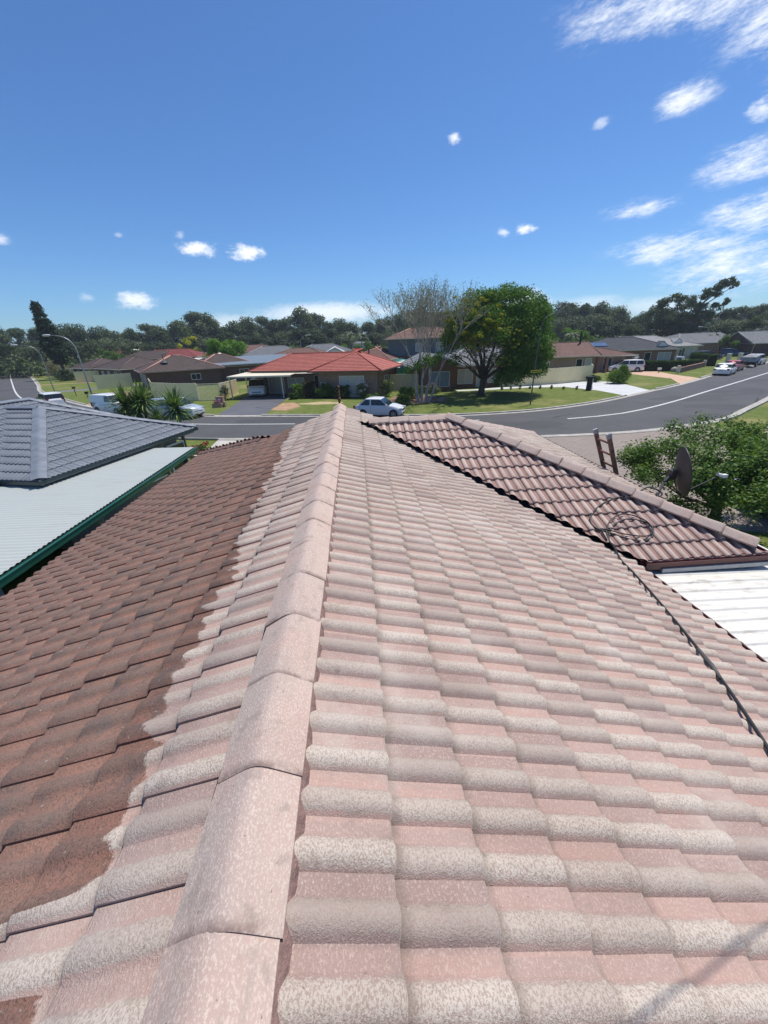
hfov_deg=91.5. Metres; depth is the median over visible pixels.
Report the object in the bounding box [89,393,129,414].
panel van
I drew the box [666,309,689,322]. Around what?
gum tree
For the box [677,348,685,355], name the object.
window
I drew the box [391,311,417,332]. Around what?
gum tree
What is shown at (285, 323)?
gum tree
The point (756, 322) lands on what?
gum tree
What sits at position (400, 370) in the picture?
green tank
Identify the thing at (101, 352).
garden tree
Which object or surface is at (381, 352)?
brick house
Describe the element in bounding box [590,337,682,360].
brick house
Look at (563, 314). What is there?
bushland tree
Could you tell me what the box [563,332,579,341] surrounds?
palm tree
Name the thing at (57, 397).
parked car
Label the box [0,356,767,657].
ground
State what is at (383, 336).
bushland tree
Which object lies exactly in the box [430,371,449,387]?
window
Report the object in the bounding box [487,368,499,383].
window
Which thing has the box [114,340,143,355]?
bushland tree
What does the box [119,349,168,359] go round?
brick house
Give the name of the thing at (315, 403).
bare patch
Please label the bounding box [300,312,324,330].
gum tree
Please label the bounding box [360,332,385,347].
bushland tree
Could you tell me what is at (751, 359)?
covered trailer
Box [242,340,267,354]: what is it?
brick house
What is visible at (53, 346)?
cone shaped pine
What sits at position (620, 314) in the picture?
gum tree
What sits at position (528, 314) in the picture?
street tree
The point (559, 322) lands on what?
bushland tree
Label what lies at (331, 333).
gum tree
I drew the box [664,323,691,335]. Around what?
gum tree
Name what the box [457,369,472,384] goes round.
window
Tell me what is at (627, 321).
bushland tree
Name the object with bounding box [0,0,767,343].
sky
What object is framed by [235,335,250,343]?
gum tree
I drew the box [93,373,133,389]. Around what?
metal fence
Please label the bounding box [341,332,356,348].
palm tree
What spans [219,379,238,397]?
metal fence
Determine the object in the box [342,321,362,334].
bushland tree
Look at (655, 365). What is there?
hedge
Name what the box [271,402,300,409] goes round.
bare patch
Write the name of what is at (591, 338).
garden tree
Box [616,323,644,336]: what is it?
gum tree
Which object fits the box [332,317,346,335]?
gum tree
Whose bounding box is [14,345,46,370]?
bushland tree
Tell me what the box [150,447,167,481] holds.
window
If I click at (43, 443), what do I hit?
grey tiled house
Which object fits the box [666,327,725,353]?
brick house
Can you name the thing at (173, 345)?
bushland tree
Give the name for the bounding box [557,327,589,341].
garden tree
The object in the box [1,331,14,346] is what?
gum tree
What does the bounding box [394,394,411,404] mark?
garden shrub
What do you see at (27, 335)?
gum tree
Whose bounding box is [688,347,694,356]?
window
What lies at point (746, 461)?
garden tree
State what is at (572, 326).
gum tree
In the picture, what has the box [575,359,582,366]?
door
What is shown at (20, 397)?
road marking
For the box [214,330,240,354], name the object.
gum tree
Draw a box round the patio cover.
[648,545,767,661]
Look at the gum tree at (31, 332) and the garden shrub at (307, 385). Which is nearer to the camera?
the garden shrub at (307, 385)
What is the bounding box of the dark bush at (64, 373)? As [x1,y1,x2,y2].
[52,369,74,380]
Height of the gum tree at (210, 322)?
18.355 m
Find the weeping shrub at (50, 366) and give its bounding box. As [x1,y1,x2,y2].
[45,361,72,376]
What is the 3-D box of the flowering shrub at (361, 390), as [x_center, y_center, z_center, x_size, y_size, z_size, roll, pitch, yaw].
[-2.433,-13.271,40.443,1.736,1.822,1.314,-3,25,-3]
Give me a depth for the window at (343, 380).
41.05 m
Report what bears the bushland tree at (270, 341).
on the ground
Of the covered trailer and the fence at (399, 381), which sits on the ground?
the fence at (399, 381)
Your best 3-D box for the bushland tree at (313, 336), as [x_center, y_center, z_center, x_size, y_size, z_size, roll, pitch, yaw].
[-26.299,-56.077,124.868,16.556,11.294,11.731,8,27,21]
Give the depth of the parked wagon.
32.31 m
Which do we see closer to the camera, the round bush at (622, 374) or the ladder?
the ladder
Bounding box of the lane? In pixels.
[53,384,138,392]
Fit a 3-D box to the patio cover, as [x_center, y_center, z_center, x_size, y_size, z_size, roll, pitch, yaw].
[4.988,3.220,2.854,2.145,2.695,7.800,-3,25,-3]
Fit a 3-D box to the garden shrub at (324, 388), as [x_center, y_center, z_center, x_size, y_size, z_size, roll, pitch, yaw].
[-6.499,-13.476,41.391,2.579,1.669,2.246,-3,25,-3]
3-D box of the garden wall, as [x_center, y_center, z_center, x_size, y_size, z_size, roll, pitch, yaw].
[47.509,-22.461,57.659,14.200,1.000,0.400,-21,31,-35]
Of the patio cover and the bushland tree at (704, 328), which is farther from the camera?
the bushland tree at (704, 328)
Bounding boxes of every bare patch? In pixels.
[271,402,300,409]
[300,402,342,404]
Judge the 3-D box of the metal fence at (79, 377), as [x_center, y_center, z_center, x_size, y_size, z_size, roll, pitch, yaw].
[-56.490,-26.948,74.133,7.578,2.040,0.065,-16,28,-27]
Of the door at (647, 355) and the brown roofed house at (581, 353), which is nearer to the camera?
the brown roofed house at (581, 353)
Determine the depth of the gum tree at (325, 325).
148.18 m
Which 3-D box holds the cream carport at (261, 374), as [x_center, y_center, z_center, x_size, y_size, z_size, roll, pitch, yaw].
[-10.884,-15.898,45.862,12.800,2.600,8.950,0,25,5]
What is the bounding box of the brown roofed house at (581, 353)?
[544,331,638,372]
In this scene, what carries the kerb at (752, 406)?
on the ground
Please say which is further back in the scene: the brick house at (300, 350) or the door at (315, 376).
the brick house at (300, 350)
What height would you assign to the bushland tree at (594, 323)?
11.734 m
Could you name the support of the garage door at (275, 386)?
in the red tiled house at (351, 368)
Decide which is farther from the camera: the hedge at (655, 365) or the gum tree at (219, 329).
the gum tree at (219, 329)
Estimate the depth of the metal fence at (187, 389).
43.07 m
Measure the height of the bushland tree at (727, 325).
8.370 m
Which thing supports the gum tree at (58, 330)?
on the ground
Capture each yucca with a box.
[101,379,166,418]
[145,406,166,420]
[150,385,198,446]
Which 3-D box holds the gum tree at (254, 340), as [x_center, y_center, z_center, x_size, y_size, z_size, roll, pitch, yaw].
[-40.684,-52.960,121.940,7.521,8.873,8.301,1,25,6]
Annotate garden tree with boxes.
[91,348,106,358]
[103,350,124,359]
[353,340,373,351]
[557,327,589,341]
[574,335,598,341]
[616,410,767,531]
[718,335,740,347]
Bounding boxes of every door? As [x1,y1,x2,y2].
[267,375,285,392]
[314,375,318,393]
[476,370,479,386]
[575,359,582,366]
[643,352,651,360]
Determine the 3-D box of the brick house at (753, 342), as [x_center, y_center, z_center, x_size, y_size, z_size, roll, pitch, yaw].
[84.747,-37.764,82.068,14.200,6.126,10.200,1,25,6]
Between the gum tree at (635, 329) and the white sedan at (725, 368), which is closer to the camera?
the white sedan at (725, 368)
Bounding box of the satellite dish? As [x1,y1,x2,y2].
[656,446,727,496]
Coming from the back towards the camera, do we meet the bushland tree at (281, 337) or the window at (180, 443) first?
the bushland tree at (281, 337)
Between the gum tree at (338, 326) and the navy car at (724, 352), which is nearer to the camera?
the navy car at (724, 352)
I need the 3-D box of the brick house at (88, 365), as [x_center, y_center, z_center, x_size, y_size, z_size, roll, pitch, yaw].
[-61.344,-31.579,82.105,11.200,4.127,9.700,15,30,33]
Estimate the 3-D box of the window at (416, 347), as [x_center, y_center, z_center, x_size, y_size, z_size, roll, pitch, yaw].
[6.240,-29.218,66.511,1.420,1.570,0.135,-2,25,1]
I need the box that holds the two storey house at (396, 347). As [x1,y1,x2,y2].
[384,327,462,359]
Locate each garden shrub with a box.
[288,391,299,398]
[290,383,304,396]
[299,380,317,397]
[314,382,333,397]
[332,385,351,398]
[365,393,383,398]
[380,379,394,396]
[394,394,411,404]
[397,386,415,399]
[412,385,424,397]
[423,382,440,393]
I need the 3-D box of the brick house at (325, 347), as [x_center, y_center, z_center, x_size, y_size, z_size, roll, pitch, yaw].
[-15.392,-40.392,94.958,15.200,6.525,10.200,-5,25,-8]
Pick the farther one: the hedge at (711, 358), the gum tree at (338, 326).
the gum tree at (338, 326)
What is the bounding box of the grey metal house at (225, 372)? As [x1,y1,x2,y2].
[204,353,285,381]
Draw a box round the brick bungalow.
[401,347,548,391]
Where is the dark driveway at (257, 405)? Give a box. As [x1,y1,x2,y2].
[218,394,288,414]
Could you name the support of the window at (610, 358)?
in the brown roofed house at (581, 353)
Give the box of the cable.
[589,486,767,751]
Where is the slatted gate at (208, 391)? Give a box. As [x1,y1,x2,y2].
[196,383,219,400]
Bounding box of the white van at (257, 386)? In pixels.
[247,377,267,396]
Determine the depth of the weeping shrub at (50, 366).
87.58 m
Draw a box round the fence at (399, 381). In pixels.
[390,374,417,390]
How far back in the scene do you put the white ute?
71.34 m
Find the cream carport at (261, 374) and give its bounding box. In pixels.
[226,372,307,398]
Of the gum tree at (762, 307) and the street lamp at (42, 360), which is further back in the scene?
the gum tree at (762, 307)
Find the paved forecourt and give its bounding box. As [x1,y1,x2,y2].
[546,425,767,532]
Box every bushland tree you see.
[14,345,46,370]
[32,341,87,364]
[77,340,106,362]
[92,337,131,352]
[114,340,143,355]
[137,339,169,351]
[147,326,173,343]
[167,342,178,348]
[179,331,203,348]
[196,337,221,352]
[261,333,286,345]
[273,329,301,346]
[278,325,327,347]
[331,334,357,348]
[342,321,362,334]
[351,334,370,341]
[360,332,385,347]
[378,331,395,346]
[396,325,412,333]
[425,315,444,326]
[547,306,575,326]
[547,317,570,338]
[567,313,615,337]
[593,322,628,337]
[619,313,642,333]
[640,318,673,336]
[700,323,725,331]
[710,318,748,335]
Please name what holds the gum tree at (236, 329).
on the ground
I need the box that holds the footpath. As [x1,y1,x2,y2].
[211,440,239,447]
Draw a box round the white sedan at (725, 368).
[712,363,737,375]
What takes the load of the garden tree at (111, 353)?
on the ground
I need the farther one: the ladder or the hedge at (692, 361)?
the hedge at (692, 361)
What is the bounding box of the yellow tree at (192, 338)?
[176,336,200,350]
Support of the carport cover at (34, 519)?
on the ground
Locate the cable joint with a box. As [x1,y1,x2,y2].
[696,648,721,679]
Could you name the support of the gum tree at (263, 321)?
on the ground
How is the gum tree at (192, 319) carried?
on the ground
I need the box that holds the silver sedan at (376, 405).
[353,396,405,416]
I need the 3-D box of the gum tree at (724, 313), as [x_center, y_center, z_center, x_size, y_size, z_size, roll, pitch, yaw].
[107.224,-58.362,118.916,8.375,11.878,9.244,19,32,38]
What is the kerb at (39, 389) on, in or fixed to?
on the ground
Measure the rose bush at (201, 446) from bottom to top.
1.759 m
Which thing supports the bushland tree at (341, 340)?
on the ground
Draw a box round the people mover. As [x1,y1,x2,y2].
[607,359,644,371]
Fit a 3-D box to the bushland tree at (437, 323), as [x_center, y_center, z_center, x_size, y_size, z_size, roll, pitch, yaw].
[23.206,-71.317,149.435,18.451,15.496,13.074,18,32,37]
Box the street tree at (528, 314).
[438,280,557,395]
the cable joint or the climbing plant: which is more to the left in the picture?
the climbing plant
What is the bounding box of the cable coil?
[602,513,652,547]
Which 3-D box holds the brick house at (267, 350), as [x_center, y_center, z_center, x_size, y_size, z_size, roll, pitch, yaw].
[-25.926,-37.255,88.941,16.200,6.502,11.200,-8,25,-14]
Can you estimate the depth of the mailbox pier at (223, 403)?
37.67 m
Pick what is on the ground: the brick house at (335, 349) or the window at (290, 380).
the brick house at (335, 349)
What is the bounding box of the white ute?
[675,356,684,359]
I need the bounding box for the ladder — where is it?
[592,428,618,474]
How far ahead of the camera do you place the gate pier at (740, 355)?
68.71 m
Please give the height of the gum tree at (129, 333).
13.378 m
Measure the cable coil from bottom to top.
0.244 m
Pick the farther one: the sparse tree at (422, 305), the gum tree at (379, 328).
the gum tree at (379, 328)
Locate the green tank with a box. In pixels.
[393,358,406,373]
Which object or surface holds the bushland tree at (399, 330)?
on the ground
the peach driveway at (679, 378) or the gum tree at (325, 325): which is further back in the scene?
the gum tree at (325, 325)
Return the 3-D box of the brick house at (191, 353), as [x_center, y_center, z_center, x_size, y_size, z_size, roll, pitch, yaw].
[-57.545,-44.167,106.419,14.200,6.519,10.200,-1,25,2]
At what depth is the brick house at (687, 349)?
80.25 m
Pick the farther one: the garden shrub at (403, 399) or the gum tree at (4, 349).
the gum tree at (4, 349)
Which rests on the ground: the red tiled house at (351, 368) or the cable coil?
the red tiled house at (351, 368)
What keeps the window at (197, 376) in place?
in the brown hip house at (179, 369)
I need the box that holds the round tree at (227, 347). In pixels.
[202,338,247,357]
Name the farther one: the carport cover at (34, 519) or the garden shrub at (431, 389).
the garden shrub at (431, 389)
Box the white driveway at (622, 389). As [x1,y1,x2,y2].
[456,381,647,394]
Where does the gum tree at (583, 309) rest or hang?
on the ground
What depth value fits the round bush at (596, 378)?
46.86 m
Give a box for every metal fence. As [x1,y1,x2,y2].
[73,371,98,382]
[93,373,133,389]
[148,379,198,399]
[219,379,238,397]
[499,363,593,385]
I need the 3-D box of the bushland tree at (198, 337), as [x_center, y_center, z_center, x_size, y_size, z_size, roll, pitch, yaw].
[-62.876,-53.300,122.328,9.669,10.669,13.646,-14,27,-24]
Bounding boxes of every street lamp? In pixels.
[11,344,54,391]
[42,334,91,394]
[530,311,561,404]
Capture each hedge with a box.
[640,359,687,370]
[675,359,703,365]
[689,352,718,365]
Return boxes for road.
[0,363,767,439]
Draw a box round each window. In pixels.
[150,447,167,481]
[166,440,188,471]
[191,373,201,379]
[239,368,248,373]
[287,378,303,388]
[339,376,363,396]
[415,343,422,351]
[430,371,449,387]
[436,342,443,351]
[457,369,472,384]
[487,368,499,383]
[584,358,591,365]
[602,357,612,369]
[657,352,671,360]
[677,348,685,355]
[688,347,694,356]
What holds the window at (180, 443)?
in the grey tiled house at (43, 443)
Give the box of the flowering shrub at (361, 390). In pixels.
[354,381,367,397]
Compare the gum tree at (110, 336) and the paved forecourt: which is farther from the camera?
the gum tree at (110, 336)
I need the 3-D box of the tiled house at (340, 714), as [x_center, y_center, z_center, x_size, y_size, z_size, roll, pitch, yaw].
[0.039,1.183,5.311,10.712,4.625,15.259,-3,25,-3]
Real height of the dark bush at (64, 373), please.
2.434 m
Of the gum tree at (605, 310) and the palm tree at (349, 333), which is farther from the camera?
the gum tree at (605, 310)
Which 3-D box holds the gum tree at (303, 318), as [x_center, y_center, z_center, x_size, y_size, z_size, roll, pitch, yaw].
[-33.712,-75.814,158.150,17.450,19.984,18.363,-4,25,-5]
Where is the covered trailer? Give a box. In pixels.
[740,353,760,366]
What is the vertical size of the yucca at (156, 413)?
2.779 m
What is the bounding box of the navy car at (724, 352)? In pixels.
[718,348,747,356]
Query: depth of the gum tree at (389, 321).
162.90 m
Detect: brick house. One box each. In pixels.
[68,358,114,371]
[91,349,155,382]
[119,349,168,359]
[157,344,206,357]
[241,340,290,355]
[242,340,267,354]
[276,346,325,354]
[307,342,352,350]
[326,346,344,351]
[365,340,400,360]
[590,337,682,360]
[620,330,703,358]
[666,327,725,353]
[721,331,767,355]
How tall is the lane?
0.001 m
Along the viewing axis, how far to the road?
29.66 m
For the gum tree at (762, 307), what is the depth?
116.05 m
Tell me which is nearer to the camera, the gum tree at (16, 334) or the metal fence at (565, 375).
the metal fence at (565, 375)
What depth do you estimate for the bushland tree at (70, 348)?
102.85 m
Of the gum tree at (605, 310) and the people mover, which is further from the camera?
the gum tree at (605, 310)
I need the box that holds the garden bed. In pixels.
[389,395,446,402]
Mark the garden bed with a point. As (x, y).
(433, 400)
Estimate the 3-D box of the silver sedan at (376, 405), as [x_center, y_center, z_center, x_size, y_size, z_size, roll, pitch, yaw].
[-0.340,-8.536,30.401,4.052,1.535,1.940,5,25,14]
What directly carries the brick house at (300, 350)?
on the ground
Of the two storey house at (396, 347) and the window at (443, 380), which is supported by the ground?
the two storey house at (396, 347)
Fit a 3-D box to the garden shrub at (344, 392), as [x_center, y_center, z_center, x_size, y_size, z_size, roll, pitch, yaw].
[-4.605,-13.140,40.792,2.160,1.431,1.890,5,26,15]
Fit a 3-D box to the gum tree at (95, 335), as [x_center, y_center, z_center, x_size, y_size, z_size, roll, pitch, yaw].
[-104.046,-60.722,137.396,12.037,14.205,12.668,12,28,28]
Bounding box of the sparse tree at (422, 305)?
[357,273,496,401]
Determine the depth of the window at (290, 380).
44.94 m
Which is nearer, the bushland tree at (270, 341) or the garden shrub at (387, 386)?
the garden shrub at (387, 386)
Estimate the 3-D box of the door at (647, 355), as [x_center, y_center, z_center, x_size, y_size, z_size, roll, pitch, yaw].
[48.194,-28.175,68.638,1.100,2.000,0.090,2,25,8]
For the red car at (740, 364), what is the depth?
53.23 m
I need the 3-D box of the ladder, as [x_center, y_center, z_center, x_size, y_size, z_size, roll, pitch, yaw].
[5.705,-0.233,9.218,1.594,3.619,0.567,-3,25,-3]
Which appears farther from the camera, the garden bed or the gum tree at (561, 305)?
the gum tree at (561, 305)
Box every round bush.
[583,374,601,381]
[604,364,631,383]
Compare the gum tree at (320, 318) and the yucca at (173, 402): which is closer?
the yucca at (173, 402)
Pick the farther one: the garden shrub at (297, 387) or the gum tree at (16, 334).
the gum tree at (16, 334)
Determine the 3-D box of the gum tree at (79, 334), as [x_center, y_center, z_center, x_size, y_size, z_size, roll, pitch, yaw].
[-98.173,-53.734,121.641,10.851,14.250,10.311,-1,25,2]
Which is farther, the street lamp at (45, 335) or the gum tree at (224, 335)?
the gum tree at (224, 335)
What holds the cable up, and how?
on the tiled house at (340, 714)
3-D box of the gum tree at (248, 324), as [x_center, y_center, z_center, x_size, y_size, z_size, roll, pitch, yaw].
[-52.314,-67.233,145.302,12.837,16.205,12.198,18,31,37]
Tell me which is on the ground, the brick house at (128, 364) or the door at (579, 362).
the brick house at (128, 364)
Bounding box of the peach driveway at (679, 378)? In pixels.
[602,371,697,382]
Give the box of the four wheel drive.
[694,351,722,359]
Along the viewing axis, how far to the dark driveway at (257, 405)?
38.26 m
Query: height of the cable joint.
0.078 m
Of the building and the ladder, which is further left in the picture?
the building
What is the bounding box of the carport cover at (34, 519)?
[0,446,198,596]
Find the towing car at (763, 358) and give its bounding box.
[758,354,766,364]
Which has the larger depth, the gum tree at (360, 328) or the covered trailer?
the gum tree at (360, 328)
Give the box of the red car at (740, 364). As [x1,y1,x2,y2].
[726,360,744,371]
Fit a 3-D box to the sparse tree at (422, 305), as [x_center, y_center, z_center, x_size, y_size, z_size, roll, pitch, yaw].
[4.461,-15.902,35.032,11.252,10.856,9.828,6,26,17]
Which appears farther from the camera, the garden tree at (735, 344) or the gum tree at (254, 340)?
the gum tree at (254, 340)
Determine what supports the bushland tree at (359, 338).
on the ground
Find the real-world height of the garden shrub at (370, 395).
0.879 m
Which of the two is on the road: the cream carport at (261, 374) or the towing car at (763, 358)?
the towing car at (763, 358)
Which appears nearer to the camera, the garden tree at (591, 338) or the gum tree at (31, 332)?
the garden tree at (591, 338)
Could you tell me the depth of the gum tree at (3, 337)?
122.79 m
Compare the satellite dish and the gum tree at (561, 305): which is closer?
the satellite dish
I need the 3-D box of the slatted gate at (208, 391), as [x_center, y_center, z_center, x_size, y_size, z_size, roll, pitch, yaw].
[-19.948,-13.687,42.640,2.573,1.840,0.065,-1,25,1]
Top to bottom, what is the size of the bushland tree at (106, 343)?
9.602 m
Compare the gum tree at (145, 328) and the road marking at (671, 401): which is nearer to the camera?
the road marking at (671, 401)
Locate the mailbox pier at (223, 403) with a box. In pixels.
[212,396,226,407]
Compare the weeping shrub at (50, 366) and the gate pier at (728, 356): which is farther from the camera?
the weeping shrub at (50, 366)
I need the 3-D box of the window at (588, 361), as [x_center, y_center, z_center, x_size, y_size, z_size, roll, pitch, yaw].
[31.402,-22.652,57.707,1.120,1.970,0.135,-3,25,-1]
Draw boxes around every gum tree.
[0,327,17,356]
[0,343,21,376]
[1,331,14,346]
[6,327,34,355]
[25,331,37,341]
[26,327,40,348]
[36,323,73,341]
[60,323,94,352]
[85,325,112,340]
[99,330,124,343]
[121,327,145,351]
[134,323,161,345]
[162,319,193,343]
[177,311,213,338]
[195,312,221,338]
[210,327,222,337]
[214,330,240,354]
[219,320,247,343]
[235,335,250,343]
[238,316,262,342]
[247,335,269,345]
[253,315,272,341]
[264,319,284,344]
[275,317,300,334]
[284,305,319,337]
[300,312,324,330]
[320,321,337,335]
[323,328,339,343]
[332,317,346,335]
[359,321,373,334]
[361,322,376,334]
[372,318,395,341]
[382,315,398,340]
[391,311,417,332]
[555,301,581,318]
[557,322,580,340]
[559,303,576,318]
[572,303,594,325]
[590,300,616,334]
[610,305,631,334]
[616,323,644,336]
[630,311,653,335]
[643,275,739,334]
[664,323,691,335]
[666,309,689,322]
[708,307,740,325]
[720,305,759,321]
[731,315,767,334]
[743,303,767,321]
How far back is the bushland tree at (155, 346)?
108.60 m
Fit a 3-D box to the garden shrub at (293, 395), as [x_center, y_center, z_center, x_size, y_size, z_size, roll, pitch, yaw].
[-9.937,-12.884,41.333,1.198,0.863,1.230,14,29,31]
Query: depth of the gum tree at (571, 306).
146.66 m
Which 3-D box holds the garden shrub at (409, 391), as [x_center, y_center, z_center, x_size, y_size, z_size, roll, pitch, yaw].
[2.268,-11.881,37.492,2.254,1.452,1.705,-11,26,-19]
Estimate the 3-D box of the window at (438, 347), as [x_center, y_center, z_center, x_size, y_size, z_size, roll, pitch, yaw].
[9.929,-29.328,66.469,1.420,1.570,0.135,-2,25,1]
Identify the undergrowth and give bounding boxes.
[0,329,758,378]
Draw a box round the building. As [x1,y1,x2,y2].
[350,337,365,349]
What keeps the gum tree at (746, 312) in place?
on the ground
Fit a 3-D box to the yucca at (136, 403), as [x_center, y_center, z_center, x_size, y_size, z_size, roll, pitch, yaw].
[-13.792,-5.322,21.040,3.377,4.266,2.406,-3,25,-3]
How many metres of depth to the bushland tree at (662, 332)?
107.73 m
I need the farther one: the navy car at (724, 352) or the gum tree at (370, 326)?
the gum tree at (370, 326)
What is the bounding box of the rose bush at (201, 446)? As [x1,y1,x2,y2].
[188,441,215,454]
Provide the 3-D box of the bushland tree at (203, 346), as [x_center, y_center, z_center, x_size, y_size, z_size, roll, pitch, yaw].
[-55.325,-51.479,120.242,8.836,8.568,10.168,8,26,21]
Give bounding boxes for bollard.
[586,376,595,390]
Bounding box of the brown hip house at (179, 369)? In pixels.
[133,353,259,389]
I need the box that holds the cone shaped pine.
[29,300,69,376]
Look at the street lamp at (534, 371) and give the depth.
32.08 m
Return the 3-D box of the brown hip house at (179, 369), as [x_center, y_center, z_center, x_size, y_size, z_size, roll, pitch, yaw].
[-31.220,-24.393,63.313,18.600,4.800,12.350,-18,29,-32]
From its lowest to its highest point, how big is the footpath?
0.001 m
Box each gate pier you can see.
[725,353,732,361]
[737,353,743,359]
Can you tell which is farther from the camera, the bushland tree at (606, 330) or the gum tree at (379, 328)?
the gum tree at (379, 328)
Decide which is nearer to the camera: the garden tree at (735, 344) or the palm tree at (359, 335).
the garden tree at (735, 344)
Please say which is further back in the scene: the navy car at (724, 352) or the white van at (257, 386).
the navy car at (724, 352)
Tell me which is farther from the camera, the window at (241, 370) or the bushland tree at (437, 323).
the bushland tree at (437, 323)
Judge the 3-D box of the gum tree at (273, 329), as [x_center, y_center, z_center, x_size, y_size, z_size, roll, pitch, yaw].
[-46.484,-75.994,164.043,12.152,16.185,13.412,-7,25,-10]
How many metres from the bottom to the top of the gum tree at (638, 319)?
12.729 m
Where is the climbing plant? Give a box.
[218,382,229,400]
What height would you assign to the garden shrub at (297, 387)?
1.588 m
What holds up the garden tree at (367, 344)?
on the ground
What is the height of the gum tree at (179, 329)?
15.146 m
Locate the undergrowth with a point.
(27, 367)
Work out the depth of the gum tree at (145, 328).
141.34 m
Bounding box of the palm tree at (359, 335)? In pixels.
[355,333,368,346]
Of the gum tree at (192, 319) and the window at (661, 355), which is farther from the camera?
the gum tree at (192, 319)
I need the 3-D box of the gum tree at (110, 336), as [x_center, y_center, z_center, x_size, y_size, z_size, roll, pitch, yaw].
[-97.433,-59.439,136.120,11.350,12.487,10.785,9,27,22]
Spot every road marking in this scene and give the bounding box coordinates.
[10,374,232,424]
[567,373,766,418]
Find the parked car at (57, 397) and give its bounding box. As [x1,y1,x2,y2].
[36,392,67,404]
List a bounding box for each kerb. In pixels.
[29,361,767,416]
[176,396,767,439]
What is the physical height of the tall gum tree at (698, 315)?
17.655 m
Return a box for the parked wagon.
[149,396,204,419]
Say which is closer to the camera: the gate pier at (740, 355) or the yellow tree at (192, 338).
the gate pier at (740, 355)
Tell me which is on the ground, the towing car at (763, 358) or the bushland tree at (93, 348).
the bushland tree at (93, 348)
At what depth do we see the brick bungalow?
45.17 m
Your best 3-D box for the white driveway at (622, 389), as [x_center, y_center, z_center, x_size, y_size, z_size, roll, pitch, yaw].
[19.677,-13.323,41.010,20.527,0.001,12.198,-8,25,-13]
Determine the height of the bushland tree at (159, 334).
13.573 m
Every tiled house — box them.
[0,386,767,1023]
[0,397,198,552]
[247,348,403,396]
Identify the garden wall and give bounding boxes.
[676,360,706,372]

